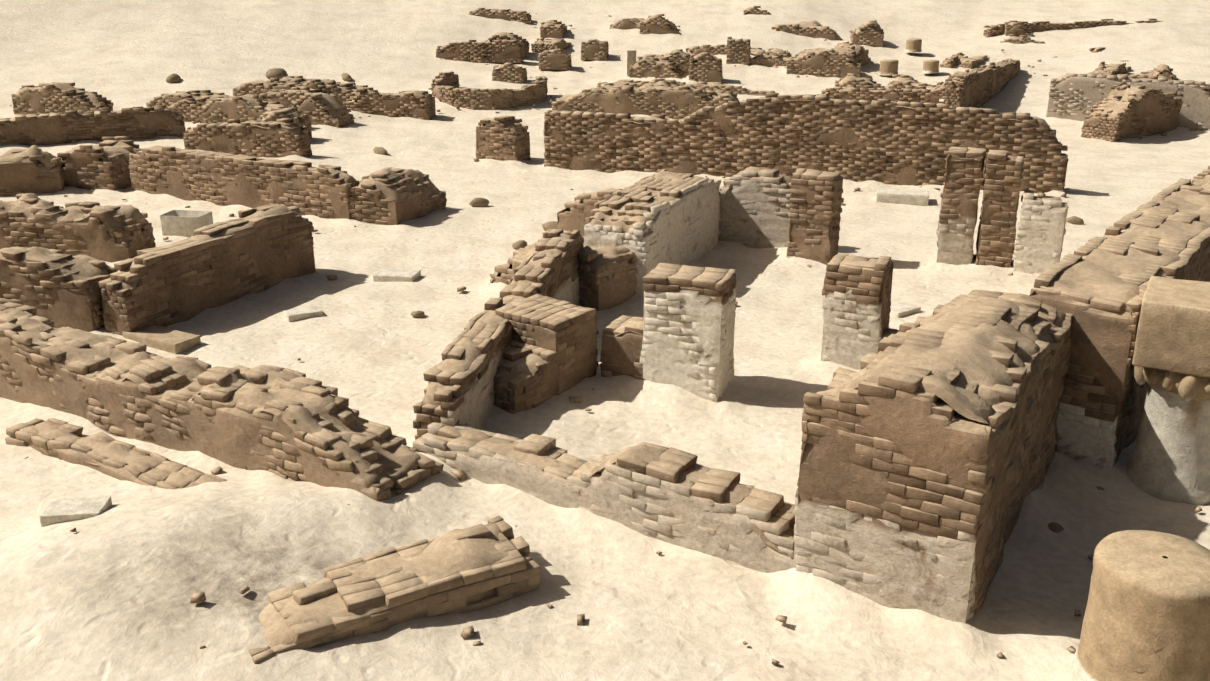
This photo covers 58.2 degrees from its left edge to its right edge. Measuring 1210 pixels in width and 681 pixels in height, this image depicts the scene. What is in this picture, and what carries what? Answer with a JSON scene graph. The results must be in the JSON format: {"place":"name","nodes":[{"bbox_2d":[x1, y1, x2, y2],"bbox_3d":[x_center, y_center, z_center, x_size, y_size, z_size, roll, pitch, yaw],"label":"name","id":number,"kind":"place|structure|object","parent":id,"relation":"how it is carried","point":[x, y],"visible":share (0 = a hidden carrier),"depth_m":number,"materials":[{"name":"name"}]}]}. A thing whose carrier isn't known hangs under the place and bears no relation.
{"place":"outdoors","nodes":[
{"label":"outdoors","id":0,"kind":"place"},
{"bbox_2d":[0,0,1209,680],"bbox_3d":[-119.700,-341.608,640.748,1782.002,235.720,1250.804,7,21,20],"label":"sand ground","id":1,"kind":"structure","parent":0,"point":[118,584],"depth_m":15.39,"materials":[{"name":"beige sand"}]},
{"bbox_2d":[39,496,111,526],"bbox_3d":[-5.594,1.814,11.501,0.606,0.151,0.402,-2,19,-7],"label":"pale slab","id":2,"kind":"object","parent":1,"relation":"on","point":[55,511],"depth_m":11.40,"materials":[{"name":"stone"}]},
{"bbox_2d":[122,325,200,353],"bbox_3d":[-7.164,-0.015,17.571,1.261,0.214,0.505,11,22,28],"label":"flat slab","id":3,"kind":"object","parent":1,"relation":"on","point":[165,339],"depth_m":17.39,"materials":[{"name":"stone"}]},
{"bbox_2d":[166,73,180,82],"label":"rock","id":4,"kind":"object","parent":1,"relation":"on","point":[173,78],"visible":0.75,"depth_m":45.26,"materials":[{"name":"stone"}]},
{"bbox_2d":[160,210,212,237],"bbox_3d":[-9.458,-2.638,24.623,0.956,0.499,0.603,3,19,9],"label":"stone trough","id":5,"kind":"object","parent":1,"relation":"on","point":[185,223],"visible":0.85,"depth_m":24.38,"materials":[{"name":"beige stone"}]},
{"bbox_2d":[265,68,287,78],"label":"rock","id":6,"kind":"object","parent":1,"relation":"on","point":[280,73],"visible":0.69,"depth_m":46.83,"materials":[{"name":"stone"}]},
{"bbox_2d":[283,306,322,321],"bbox_3d":[-5.253,-0.448,18.908,0.611,0.151,0.354,-11,22,-28],"label":"pale slab","id":7,"kind":"object","parent":1,"relation":"on","point":[292,315],"depth_m":18.80,"materials":[{"name":"stone"}]},
{"bbox_2d":[341,73,351,80],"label":"rock","id":8,"kind":"object","parent":1,"relation":"on","point":[346,77],"visible":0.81,"depth_m":47.38,"materials":[{"name":"stone"}]},
{"bbox_2d":[373,147,387,154],"bbox_3d":[-7.122,-5.945,34.509,0.760,0.390,0.311,23,29,48],"label":"rock","id":9,"kind":"object","parent":1,"relation":"on","point":[380,150],"visible":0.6,"depth_m":34.32,"materials":[{"name":"stone"}]},
{"bbox_2d":[373,268,420,281],"bbox_3d":[-4.061,-1.259,21.236,0.803,0.148,0.508,3,19,10],"label":"pale slab","id":10,"kind":"object","parent":1,"relation":"on","point":[391,275],"depth_m":21.07,"materials":[{"name":"stone"}]},
{"bbox_2d":[411,311,424,317],"bbox_3d":[-3.253,-0.458,18.944,0.231,0.132,0.217,-11,22,-28],"label":"rock","id":11,"kind":"object","parent":1,"relation":"on","point":[417,314],"visible":1,"depth_m":18.87,"materials":[{"name":"stone"}]},
{"bbox_2d":[469,197,488,206],"bbox_3d":[-3.187,-3.489,27.517,0.515,0.274,0.200,-2,19,-5],"label":"rock","id":12,"kind":"object","parent":1,"relation":"on","point":[479,202],"visible":0.92,"depth_m":27.45,"materials":[{"name":"stone"}]},
{"bbox_2d":[512,240,526,249],"bbox_3d":[-1.844,-2.046,23.408,0.347,0.237,0.366,7,21,20],"label":"rock","id":13,"kind":"object","parent":1,"relation":"on","point":[517,245],"visible":0.75,"depth_m":23.27,"materials":[{"name":"stone"}]},
{"bbox_2d":[542,221,556,230],"bbox_3d":[-1.155,-2.572,24.842,0.590,0.336,0.451,7,21,20],"label":"rock","id":14,"kind":"object","parent":1,"relation":"on","point":[546,226],"visible":0.31,"depth_m":24.70,"materials":[{"name":"stone"}]},
{"bbox_2d":[0,6,1209,663],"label":"brick walls","id":15,"kind":"structure","parent":1,"relation":"on","point":[922,498],"depth_m":17.59,"materials":[{"name":"brown brick"}]},
{"bbox_2d":[0,7,1209,649],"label":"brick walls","id":16,"kind":"structure","parent":15,"relation":"on","point":[912,427],"depth_m":14.81,"materials":[{"name":"mud plaster"}]},
{"bbox_2d":[10,9,1201,665],"bbox_3d":[-0.878,-8.994,38.315,42.252,3.446,60.855,7,21,20],"label":"loose debris","id":17,"kind":"object","parent":1,"relation":"on","point":[466,631],"visible":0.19,"depth_m":12.70,"materials":[{"name":"stone"}]},
{"bbox_2d":[627,50,635,75],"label":"pillar","id":18,"kind":"structure","parent":1,"relation":"on","point":[631,57],"depth_m":48.58,"materials":[{"name":"beige stone"}]},
{"bbox_2d":[879,59,898,75],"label":"drum","id":19,"kind":"object","parent":1,"relation":"on","point":[888,67],"visible":0.98,"depth_m":49.04,"materials":[{"name":"stone"}]},
{"bbox_2d":[876,188,928,205],"bbox_3d":[7.662,-3.697,28.028,1.314,0.293,0.714,5,20,13],"label":"white slab","id":20,"kind":"object","parent":1,"relation":"on","point":[906,196],"depth_m":27.76,"materials":[{"name":"stone"}]},
{"bbox_2d":[890,302,920,317],"bbox_3d":[5.191,-0.513,19.095,0.609,0.150,0.408,-13,23,-34],"label":"pale slab","id":21,"kind":"object","parent":1,"relation":"on","point":[901,309],"depth_m":19.00,"materials":[{"name":"stone"}]},
{"bbox_2d":[905,38,921,52],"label":"drum","id":22,"kind":"object","parent":1,"relation":"on","point":[913,44],"visible":1,"depth_m":52.51,"materials":[{"name":"stone"}]},
{"bbox_2d":[922,60,938,73],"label":"drum","id":23,"kind":"object","parent":1,"relation":"on","point":[930,66],"visible":1,"depth_m":49.42,"materials":[{"name":"stone"}]},
{"bbox_2d":[1048,522,1063,532],"bbox_3d":[4.858,2.041,11.796,0.198,0.108,0.200,-13,23,-32],"label":"rock","id":24,"kind":"object","parent":1,"relation":"on","point":[1055,527],"visible":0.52,"depth_m":11.74,"materials":[{"name":"stone"}]},
{"bbox_2d":[1066,216,1083,224],"bbox_3d":[11.084,-2.831,25.676,0.431,0.221,0.187,7,21,20],"label":"rock","id":25,"kind":"object","parent":1,"relation":"on","point":[1075,220],"visible":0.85,"depth_m":25.61,"materials":[{"name":"stone"}]},
{"bbox_2d":[1067,530,1209,680],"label":"column stump","id":26,"kind":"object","parent":1,"relation":"on","point":[1147,615],"depth_m":8.47,"materials":[{"name":"stone"}]},
{"bbox_2d":[1127,276,1209,504],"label":"column with capital","id":27,"kind":"structure","parent":1,"relation":"on","point":[1171,365],"depth_m":12.18,"materials":[{"name":"stone"}]}
]}

